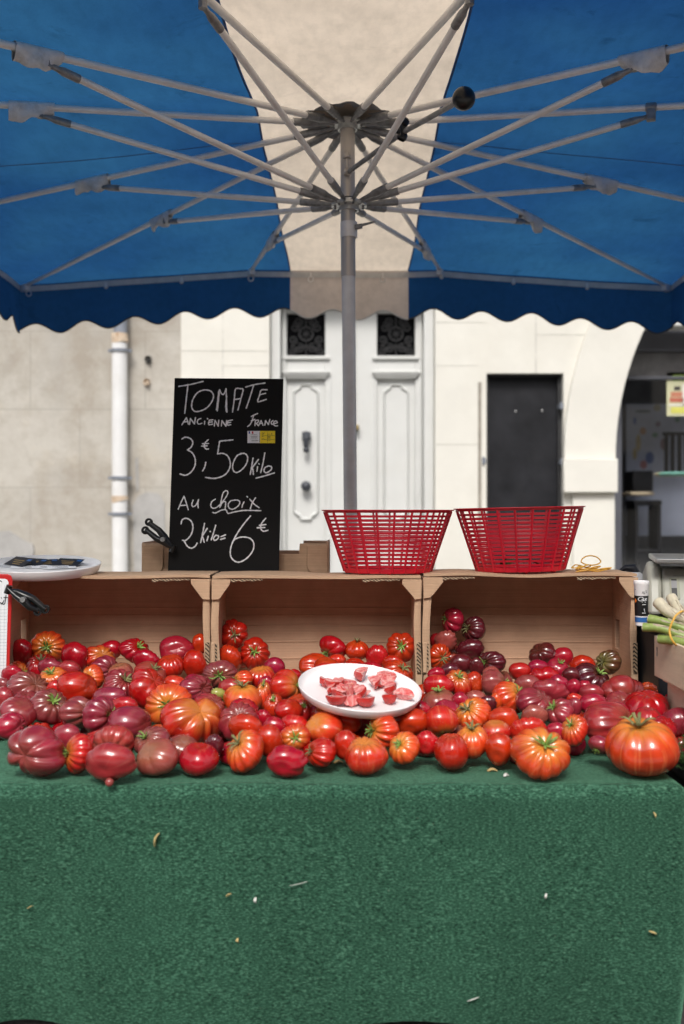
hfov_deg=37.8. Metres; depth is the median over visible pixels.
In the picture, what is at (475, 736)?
tomato
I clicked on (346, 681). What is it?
tomato piece
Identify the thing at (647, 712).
tomato
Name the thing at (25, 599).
spring clamp
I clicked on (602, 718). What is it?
tomato
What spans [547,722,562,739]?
tomato
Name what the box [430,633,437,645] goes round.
tomato
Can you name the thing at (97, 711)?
tomato
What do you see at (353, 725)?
tomato
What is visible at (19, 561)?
business card
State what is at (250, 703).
tomato
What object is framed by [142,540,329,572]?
flat crate
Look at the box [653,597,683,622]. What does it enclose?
asparagus
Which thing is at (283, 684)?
tomato
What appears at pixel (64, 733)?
tomato
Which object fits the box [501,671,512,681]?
tomato
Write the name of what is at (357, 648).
tomato
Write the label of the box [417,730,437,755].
tomato
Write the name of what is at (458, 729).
tomato
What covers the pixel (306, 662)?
tomato
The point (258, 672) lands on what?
tomato
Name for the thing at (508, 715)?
tomato
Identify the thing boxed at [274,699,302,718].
tomato
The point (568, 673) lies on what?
tomato
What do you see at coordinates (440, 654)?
tomato
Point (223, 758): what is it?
tomato
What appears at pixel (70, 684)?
tomato
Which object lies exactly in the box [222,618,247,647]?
tomato
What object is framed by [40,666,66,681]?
tomato
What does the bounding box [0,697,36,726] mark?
tomato
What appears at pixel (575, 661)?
tomato
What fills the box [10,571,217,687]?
cardboard crate
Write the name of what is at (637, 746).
tomato
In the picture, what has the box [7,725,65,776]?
tomato
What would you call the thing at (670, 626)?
rubber band
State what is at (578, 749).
tomato
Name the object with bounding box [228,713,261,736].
tomato
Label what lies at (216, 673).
tomato
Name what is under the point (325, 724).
tomato
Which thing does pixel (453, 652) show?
tomato
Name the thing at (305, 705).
tomato
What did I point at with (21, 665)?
tomato
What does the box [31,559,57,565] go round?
business card
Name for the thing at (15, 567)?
business card
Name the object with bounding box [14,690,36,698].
tomato
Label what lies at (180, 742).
tomato
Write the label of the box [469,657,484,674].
tomato
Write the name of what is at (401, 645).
tomato
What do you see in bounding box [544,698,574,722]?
tomato
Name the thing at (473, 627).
tomato
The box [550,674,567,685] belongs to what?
tomato
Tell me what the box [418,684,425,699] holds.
tomato
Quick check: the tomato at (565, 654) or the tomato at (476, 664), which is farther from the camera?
the tomato at (565, 654)
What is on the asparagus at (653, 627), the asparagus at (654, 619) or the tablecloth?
the asparagus at (654, 619)
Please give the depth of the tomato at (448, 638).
3.03 m
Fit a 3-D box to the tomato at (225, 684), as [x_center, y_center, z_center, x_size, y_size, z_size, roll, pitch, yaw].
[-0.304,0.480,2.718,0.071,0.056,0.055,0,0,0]
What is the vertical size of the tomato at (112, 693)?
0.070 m
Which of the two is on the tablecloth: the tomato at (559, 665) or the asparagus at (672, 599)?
the tomato at (559, 665)
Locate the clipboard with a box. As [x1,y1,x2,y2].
[0,574,12,677]
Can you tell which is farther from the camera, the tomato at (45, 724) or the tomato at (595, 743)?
the tomato at (45, 724)
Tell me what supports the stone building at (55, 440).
on the ground
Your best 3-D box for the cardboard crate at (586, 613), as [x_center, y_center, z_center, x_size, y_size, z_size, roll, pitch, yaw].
[0.557,0.384,3.055,0.640,0.410,0.225,0,0,0]
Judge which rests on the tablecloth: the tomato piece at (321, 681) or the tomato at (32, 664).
the tomato at (32, 664)
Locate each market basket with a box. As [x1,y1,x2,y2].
[321,510,453,574]
[454,506,585,572]
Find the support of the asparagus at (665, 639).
on the wooden crate at (668, 663)
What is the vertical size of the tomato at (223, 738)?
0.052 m
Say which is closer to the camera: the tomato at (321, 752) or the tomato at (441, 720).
the tomato at (321, 752)
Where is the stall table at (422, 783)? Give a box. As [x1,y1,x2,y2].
[0,782,634,783]
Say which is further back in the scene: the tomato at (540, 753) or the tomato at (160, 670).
the tomato at (160, 670)
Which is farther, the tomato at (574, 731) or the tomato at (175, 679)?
the tomato at (175, 679)
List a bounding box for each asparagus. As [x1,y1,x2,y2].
[642,623,683,636]
[647,614,683,630]
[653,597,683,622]
[657,634,683,645]
[666,593,683,610]
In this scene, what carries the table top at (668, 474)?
in the white building at (481, 410)
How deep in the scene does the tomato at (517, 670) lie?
2.86 m
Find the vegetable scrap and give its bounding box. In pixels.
[153,833,159,846]
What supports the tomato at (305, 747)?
on the tablecloth
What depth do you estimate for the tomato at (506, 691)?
2.60 m
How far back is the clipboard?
2.79 m
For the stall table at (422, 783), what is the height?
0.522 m
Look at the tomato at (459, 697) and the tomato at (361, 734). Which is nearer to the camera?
the tomato at (361, 734)
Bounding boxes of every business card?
[4,556,33,566]
[10,566,33,568]
[26,558,48,564]
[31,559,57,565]
[32,565,49,568]
[47,565,75,568]
[52,558,84,565]
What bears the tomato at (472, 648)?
in the cardboard crate at (586, 613)
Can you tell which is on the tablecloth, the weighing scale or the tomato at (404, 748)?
the tomato at (404, 748)
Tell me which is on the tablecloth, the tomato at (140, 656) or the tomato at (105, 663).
the tomato at (105, 663)
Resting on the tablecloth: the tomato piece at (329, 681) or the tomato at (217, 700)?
the tomato at (217, 700)
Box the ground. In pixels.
[0,1002,683,1023]
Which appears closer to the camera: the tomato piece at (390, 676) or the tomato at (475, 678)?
the tomato piece at (390, 676)
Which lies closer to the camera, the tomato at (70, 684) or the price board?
the tomato at (70, 684)
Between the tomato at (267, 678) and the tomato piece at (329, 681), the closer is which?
the tomato piece at (329, 681)
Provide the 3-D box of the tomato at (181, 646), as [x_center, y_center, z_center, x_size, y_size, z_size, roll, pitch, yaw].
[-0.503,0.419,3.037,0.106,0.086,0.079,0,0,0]
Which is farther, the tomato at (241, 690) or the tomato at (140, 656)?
the tomato at (140, 656)
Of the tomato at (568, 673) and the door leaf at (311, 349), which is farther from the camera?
the door leaf at (311, 349)
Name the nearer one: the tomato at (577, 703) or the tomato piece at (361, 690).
the tomato piece at (361, 690)
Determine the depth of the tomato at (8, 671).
2.77 m
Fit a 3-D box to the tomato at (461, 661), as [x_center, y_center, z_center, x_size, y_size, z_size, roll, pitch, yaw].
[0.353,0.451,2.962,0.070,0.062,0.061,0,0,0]
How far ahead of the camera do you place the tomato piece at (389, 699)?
2.43 m
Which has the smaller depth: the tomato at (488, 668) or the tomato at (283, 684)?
the tomato at (283, 684)
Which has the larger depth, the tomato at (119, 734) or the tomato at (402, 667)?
the tomato at (402, 667)
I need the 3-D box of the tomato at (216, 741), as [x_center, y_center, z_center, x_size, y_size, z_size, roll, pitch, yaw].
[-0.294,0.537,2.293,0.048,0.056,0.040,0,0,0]
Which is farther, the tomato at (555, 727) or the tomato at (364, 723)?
the tomato at (364, 723)
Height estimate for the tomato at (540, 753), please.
0.106 m
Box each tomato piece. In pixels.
[319,676,327,687]
[324,677,343,687]
[325,695,346,704]
[327,683,335,693]
[331,683,346,695]
[340,682,354,694]
[341,695,360,706]
[343,679,356,684]
[353,685,366,697]
[354,667,367,680]
[356,696,374,706]
[368,675,380,688]
[376,670,396,681]
[378,677,386,687]
[382,695,396,703]
[383,681,396,694]
[393,687,413,699]
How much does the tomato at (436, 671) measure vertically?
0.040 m
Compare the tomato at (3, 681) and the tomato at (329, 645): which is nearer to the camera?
the tomato at (3, 681)
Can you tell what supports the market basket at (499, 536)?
on the cardboard crate at (586, 613)
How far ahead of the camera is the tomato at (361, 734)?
2.46 m
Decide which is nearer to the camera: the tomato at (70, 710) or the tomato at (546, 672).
the tomato at (70, 710)
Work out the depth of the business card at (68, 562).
3.14 m
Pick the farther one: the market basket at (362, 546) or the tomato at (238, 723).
the market basket at (362, 546)
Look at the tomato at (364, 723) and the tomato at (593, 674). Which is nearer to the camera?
the tomato at (364, 723)
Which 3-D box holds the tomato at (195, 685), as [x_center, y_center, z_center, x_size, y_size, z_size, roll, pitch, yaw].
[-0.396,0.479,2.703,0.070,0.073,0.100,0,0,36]
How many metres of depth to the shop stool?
9.56 m
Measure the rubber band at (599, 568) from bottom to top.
0.012 m
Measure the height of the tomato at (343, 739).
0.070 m
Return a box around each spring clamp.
[4,584,49,615]
[141,518,176,552]
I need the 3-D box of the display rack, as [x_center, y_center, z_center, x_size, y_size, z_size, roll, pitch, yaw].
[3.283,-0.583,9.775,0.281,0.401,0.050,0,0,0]
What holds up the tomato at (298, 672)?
on the tablecloth
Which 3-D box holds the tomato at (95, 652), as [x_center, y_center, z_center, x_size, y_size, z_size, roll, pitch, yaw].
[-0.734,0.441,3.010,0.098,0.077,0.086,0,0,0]
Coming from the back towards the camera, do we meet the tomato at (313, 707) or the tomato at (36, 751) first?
the tomato at (313, 707)
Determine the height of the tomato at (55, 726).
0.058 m
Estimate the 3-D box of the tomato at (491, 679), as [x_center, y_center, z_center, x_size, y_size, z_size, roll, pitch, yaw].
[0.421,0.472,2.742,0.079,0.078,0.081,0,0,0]
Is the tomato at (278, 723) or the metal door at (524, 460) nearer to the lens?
the tomato at (278, 723)
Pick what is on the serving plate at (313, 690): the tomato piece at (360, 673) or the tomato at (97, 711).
the tomato piece at (360, 673)
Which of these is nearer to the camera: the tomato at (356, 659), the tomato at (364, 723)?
the tomato at (364, 723)
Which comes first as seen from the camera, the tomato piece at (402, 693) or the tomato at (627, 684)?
the tomato piece at (402, 693)
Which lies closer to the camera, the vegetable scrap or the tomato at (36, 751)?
the vegetable scrap
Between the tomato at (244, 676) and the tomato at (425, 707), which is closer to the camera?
the tomato at (425, 707)
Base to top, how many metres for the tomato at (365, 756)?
0.080 m
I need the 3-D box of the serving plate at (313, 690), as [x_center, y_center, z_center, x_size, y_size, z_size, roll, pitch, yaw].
[0.045,0.446,2.496,0.309,0.092,0.304,0,0,0]
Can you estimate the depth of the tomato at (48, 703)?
2.52 m
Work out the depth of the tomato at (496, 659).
2.94 m
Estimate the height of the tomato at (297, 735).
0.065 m
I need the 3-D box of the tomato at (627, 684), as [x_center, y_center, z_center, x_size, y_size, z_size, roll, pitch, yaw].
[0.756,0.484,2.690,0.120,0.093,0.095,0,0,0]
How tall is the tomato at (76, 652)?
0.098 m
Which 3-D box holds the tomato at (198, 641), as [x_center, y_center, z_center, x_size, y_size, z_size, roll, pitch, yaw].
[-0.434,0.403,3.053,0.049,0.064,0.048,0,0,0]
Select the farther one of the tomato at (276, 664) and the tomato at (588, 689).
the tomato at (276, 664)
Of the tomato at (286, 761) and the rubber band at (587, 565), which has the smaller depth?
the tomato at (286, 761)
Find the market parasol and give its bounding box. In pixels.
[0,0,683,563]
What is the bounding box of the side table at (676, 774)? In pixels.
[665,759,683,787]
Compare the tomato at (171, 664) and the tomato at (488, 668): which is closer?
the tomato at (488, 668)
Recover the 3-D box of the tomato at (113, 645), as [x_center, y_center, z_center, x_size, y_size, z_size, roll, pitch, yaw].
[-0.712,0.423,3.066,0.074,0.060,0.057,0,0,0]
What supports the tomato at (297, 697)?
on the tablecloth
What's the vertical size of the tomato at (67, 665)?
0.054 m
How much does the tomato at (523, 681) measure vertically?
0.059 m
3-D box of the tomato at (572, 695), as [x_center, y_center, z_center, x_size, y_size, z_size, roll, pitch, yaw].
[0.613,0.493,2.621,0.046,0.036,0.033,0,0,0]
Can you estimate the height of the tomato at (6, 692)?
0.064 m
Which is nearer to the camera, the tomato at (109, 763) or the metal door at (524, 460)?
the tomato at (109, 763)
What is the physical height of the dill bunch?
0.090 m
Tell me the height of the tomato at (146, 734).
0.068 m
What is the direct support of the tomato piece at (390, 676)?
on the serving plate at (313, 690)
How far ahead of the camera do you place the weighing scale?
2.93 m
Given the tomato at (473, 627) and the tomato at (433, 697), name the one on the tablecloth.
the tomato at (433, 697)
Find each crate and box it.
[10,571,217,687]
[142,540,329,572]
[211,571,421,707]
[419,569,637,695]
[654,635,683,690]
[663,680,683,708]
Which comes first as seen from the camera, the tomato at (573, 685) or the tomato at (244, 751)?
the tomato at (244, 751)
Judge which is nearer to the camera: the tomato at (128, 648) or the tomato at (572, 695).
the tomato at (572, 695)
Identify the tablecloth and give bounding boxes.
[0,713,683,1023]
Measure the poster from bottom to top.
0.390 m
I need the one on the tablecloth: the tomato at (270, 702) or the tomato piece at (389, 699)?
the tomato at (270, 702)
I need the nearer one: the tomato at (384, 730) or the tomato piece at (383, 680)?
the tomato at (384, 730)
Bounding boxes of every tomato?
[0,678,8,686]
[0,686,13,704]
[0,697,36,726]
[0,712,26,739]
[1,665,21,679]
[7,671,48,694]
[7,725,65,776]
[10,661,27,671]
[13,639,32,664]
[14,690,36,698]
[26,653,56,673]
[27,722,53,731]
[30,688,66,724]
[31,631,64,660]
[38,658,60,672]
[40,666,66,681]
[46,680,56,689]
[52,722,63,729]
[54,724,79,748]
[56,671,96,699]
[58,660,80,671]
[58,696,88,728]
[60,641,87,671]
[63,733,92,774]
[80,728,87,734]
[82,696,115,732]
[83,664,103,688]
[85,742,136,786]
[87,645,115,665]
[87,730,97,748]
[91,655,116,683]
[92,724,134,750]
[93,686,126,699]
[101,640,120,657]
[102,668,132,696]
[107,706,151,737]
[108,662,132,672]
[112,696,137,707]
[118,638,148,662]
[128,668,164,709]
[132,649,159,665]
[133,661,166,678]
[134,726,169,752]
[136,738,178,775]
[145,683,191,723]
[157,653,183,675]
[159,635,193,657]
[160,698,221,742]
[165,675,183,684]
[170,734,197,762]
[179,675,212,699]
[179,742,218,776]
[183,649,206,675]
[192,633,203,652]
[194,693,224,710]
[202,660,237,687]
[204,734,223,755]
[211,688,224,700]
[218,678,238,690]
[218,701,258,740]
[219,645,241,669]
[219,741,230,764]
[220,734,227,742]
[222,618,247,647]
[223,680,261,707]
[226,729,263,772]
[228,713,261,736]
[230,698,258,711]
[232,670,252,684]
[241,637,270,669]
[250,666,274,687]
[256,709,270,723]
[257,676,271,687]
[257,679,271,709]
[258,724,283,756]
[262,716,285,731]
[263,693,282,715]
[264,657,284,673]
[266,745,307,777]
[269,669,300,698]
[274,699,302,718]
[280,723,310,749]
[282,714,306,726]
[288,694,311,705]
[291,669,301,678]
[299,653,325,673]
[299,699,310,720]
[303,740,313,764]
[305,711,342,741]
[305,737,336,767]
[310,705,316,717]
[312,707,323,715]
[313,657,337,667]
[319,635,345,656]
[329,654,345,662]
[334,730,355,759]
[339,715,361,732]
[345,637,368,659]
[345,661,361,663]
[345,736,388,775]
[346,658,364,663]
[355,730,368,737]
[358,719,370,730]
[365,645,387,666]
[365,661,382,667]
[365,716,399,747]
[381,655,402,667]
[384,660,413,679]
[386,632,413,661]
[389,731,419,764]
[394,708,426,735]
[415,700,430,712]
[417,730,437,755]
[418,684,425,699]
[422,685,452,707]
[423,675,454,693]
[426,705,458,736]
[427,667,444,675]
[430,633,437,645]
[430,643,450,667]
[433,733,468,770]
[434,630,456,649]
[435,699,458,710]
[441,607,463,632]
[441,662,461,674]
[445,669,471,694]
[449,646,456,657]
[449,653,470,672]
[451,725,462,733]
[452,691,468,704]
[455,697,490,726]
[456,639,484,658]
[457,720,487,758]
[461,616,485,639]
[466,690,484,697]
[468,671,482,691]
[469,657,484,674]
[479,651,505,671]
[481,669,508,695]
[481,695,496,710]
[482,666,498,673]
[483,720,510,736]
[485,732,510,765]
[487,706,518,725]
[491,693,501,706]
[492,681,521,713]
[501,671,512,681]
[509,662,530,679]
[510,716,546,738]
[510,727,570,779]
[514,675,538,687]
[515,687,552,712]
[521,704,548,722]
[528,642,555,661]
[528,659,546,671]
[528,666,559,679]
[532,679,569,698]
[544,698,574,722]
[547,657,568,675]
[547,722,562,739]
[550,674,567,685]
[555,647,573,665]
[561,714,587,746]
[562,667,579,680]
[566,678,581,693]
[566,693,580,699]
[569,655,595,666]
[570,698,581,714]
[570,739,585,755]
[575,662,609,686]
[579,684,604,696]
[579,693,605,712]
[580,680,590,685]
[584,700,636,737]
[588,735,605,753]
[596,650,621,674]
[601,675,644,697]
[604,712,679,776]
[606,690,628,702]
[623,689,669,716]
[635,706,660,718]
[642,682,658,691]
[652,715,677,734]
[662,707,683,736]
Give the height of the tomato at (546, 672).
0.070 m
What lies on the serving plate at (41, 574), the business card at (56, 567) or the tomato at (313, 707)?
the business card at (56, 567)
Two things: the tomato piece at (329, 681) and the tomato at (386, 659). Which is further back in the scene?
the tomato at (386, 659)
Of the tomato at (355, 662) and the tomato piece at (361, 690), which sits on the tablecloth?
the tomato at (355, 662)
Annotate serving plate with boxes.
[0,555,100,580]
[298,663,421,718]
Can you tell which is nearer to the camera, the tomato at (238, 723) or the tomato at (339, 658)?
the tomato at (238, 723)
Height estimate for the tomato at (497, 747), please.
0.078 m
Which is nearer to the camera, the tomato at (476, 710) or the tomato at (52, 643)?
the tomato at (476, 710)
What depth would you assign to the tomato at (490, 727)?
2.36 m
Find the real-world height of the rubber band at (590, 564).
0.032 m
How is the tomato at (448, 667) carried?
on the tablecloth
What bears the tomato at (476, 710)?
on the tomato at (458, 729)
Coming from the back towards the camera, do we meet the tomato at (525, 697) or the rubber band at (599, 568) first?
the rubber band at (599, 568)
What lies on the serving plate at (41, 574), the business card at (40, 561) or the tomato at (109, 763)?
the business card at (40, 561)
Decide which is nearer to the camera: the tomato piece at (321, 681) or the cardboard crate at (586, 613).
the tomato piece at (321, 681)
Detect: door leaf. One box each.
[281,309,343,572]
[355,311,422,565]
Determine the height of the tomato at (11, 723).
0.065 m
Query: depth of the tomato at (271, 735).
2.30 m
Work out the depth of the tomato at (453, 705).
2.53 m
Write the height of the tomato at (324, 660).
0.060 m
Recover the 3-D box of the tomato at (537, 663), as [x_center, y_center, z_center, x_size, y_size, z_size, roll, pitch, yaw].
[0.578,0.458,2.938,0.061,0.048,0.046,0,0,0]
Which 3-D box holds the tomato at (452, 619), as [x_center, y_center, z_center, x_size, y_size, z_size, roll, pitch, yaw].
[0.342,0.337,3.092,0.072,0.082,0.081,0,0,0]
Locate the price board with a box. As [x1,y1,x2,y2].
[168,378,283,572]
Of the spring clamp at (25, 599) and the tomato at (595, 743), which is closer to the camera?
the tomato at (595, 743)
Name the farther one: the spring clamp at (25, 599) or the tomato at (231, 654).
the tomato at (231, 654)
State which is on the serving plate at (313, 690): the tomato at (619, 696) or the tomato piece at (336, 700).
the tomato piece at (336, 700)
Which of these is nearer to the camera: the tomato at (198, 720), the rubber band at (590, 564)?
the tomato at (198, 720)
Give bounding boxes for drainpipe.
[108,320,131,571]
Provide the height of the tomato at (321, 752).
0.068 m
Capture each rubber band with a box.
[571,564,590,568]
[575,568,597,572]
[576,565,600,569]
[581,555,600,565]
[581,567,611,570]
[668,610,683,645]
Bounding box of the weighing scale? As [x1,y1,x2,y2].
[643,553,683,618]
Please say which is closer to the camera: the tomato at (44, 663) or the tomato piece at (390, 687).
the tomato piece at (390, 687)
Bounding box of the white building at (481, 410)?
[181,309,683,573]
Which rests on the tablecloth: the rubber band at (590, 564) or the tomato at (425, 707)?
the tomato at (425, 707)
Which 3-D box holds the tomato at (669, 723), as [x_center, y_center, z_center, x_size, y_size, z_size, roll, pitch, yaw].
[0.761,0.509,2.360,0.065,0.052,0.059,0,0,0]
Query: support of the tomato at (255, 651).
in the cardboard crate at (291, 619)
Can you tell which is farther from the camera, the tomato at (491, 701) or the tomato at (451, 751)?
the tomato at (491, 701)
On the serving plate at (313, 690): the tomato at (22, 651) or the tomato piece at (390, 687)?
the tomato piece at (390, 687)
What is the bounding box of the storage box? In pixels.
[637,613,678,695]
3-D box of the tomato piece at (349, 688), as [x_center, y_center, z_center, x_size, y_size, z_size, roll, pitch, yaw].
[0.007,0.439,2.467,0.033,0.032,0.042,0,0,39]
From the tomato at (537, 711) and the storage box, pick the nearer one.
the tomato at (537, 711)
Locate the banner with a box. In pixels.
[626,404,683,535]
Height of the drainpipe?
9.396 m
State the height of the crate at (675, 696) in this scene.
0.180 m
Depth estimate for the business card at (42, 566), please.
3.09 m
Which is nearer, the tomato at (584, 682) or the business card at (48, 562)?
the tomato at (584, 682)
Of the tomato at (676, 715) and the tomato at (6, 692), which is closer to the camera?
the tomato at (676, 715)
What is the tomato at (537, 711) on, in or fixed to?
on the tablecloth
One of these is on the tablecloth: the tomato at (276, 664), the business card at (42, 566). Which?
the tomato at (276, 664)
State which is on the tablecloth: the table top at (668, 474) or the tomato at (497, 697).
the tomato at (497, 697)
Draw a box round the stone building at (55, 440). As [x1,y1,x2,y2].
[0,313,180,571]
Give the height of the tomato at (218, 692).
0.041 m
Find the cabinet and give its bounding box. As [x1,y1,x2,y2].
[624,471,652,491]
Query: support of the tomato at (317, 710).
on the tomato at (313, 707)
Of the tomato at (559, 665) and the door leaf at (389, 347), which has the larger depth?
the door leaf at (389, 347)
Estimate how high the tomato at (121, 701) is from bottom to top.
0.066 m
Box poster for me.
[667,373,683,415]
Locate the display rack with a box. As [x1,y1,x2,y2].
[662,432,683,471]
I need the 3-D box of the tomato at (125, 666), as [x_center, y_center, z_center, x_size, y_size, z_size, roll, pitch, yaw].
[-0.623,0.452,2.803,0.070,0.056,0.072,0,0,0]
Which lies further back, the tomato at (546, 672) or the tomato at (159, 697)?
the tomato at (546, 672)
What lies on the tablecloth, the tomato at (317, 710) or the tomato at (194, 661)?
the tomato at (194, 661)
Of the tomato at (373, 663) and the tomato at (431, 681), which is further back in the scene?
the tomato at (373, 663)
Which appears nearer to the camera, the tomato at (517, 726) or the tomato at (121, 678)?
the tomato at (517, 726)
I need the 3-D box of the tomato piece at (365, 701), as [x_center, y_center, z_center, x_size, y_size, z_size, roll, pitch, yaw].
[0.061,0.459,2.405,0.049,0.025,0.025,0,0,-26]
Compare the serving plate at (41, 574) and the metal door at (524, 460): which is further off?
the metal door at (524, 460)
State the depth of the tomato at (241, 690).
2.60 m
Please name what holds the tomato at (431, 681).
on the tablecloth
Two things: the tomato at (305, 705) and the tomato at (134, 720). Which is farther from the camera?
the tomato at (305, 705)
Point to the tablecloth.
(413, 898)
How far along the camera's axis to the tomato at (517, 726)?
2.38 m
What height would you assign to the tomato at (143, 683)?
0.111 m
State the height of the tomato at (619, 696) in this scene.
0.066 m
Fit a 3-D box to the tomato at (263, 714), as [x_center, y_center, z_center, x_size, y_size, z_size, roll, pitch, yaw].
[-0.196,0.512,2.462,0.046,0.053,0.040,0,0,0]
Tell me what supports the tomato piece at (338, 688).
on the serving plate at (313, 690)
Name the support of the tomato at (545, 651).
in the cardboard crate at (586, 613)
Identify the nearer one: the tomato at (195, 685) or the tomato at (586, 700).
the tomato at (586, 700)
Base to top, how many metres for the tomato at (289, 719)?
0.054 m
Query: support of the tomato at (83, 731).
on the tablecloth
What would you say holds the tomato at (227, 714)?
on the tablecloth
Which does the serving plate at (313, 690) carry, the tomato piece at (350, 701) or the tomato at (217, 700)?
the tomato piece at (350, 701)
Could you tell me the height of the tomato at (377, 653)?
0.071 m
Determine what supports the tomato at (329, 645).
in the cardboard crate at (291, 619)
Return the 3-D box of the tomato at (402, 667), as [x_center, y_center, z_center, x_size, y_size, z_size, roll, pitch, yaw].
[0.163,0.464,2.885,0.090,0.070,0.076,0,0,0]
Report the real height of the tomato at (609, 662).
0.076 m
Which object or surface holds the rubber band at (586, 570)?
on the cardboard crate at (586, 613)
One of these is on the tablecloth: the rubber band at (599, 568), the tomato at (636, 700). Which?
the tomato at (636, 700)
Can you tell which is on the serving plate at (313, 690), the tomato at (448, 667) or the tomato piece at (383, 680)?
the tomato piece at (383, 680)
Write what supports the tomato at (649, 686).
on the tomato at (627, 684)
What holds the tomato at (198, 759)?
on the tablecloth
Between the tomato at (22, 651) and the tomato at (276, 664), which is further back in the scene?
the tomato at (22, 651)
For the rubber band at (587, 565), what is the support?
on the cardboard crate at (586, 613)
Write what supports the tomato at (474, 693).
on the tablecloth
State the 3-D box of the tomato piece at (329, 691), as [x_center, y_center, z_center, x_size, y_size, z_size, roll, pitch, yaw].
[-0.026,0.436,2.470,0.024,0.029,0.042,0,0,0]
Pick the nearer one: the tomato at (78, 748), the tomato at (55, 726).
the tomato at (78, 748)
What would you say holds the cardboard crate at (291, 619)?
on the tablecloth
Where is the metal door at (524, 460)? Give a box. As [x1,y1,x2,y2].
[482,374,563,563]
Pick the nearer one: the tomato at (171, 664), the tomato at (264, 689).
the tomato at (264, 689)
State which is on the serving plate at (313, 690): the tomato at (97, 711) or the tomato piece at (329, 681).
the tomato piece at (329, 681)
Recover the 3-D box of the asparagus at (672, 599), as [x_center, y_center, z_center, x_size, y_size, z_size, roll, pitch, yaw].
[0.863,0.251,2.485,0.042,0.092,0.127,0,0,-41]
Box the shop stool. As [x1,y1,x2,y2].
[626,500,661,567]
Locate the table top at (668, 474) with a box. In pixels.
[653,472,683,476]
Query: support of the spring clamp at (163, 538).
attached to the price board
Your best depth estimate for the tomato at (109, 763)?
2.13 m
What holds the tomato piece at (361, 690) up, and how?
on the serving plate at (313, 690)
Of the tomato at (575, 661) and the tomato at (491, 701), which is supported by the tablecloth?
the tomato at (491, 701)
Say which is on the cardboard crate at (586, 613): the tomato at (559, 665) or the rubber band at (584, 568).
the rubber band at (584, 568)
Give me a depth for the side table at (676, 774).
2.39 m
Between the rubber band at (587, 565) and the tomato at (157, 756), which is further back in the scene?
the rubber band at (587, 565)
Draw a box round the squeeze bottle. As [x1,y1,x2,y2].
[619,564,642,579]
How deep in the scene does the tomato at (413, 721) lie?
2.42 m
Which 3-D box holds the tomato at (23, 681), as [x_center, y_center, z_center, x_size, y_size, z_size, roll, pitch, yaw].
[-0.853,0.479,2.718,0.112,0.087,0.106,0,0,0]
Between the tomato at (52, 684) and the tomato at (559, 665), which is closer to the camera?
the tomato at (52, 684)
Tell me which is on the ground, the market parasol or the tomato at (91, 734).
the market parasol
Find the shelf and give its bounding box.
[622,492,653,495]
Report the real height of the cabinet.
0.200 m
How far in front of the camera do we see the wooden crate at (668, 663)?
2.44 m
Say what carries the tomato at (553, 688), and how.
on the tablecloth
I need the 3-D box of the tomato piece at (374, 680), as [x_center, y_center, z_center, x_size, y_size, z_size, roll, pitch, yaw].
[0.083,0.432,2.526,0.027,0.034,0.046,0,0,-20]
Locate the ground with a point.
(25, 1021)
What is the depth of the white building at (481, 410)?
8.60 m
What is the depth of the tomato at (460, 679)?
2.73 m
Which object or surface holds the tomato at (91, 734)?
on the tablecloth
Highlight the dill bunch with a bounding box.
[676,735,683,769]
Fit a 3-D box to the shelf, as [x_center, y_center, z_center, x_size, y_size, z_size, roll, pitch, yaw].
[2.849,-0.175,9.650,0.223,0.034,0.400,0,0,0]
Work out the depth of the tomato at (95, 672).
2.79 m

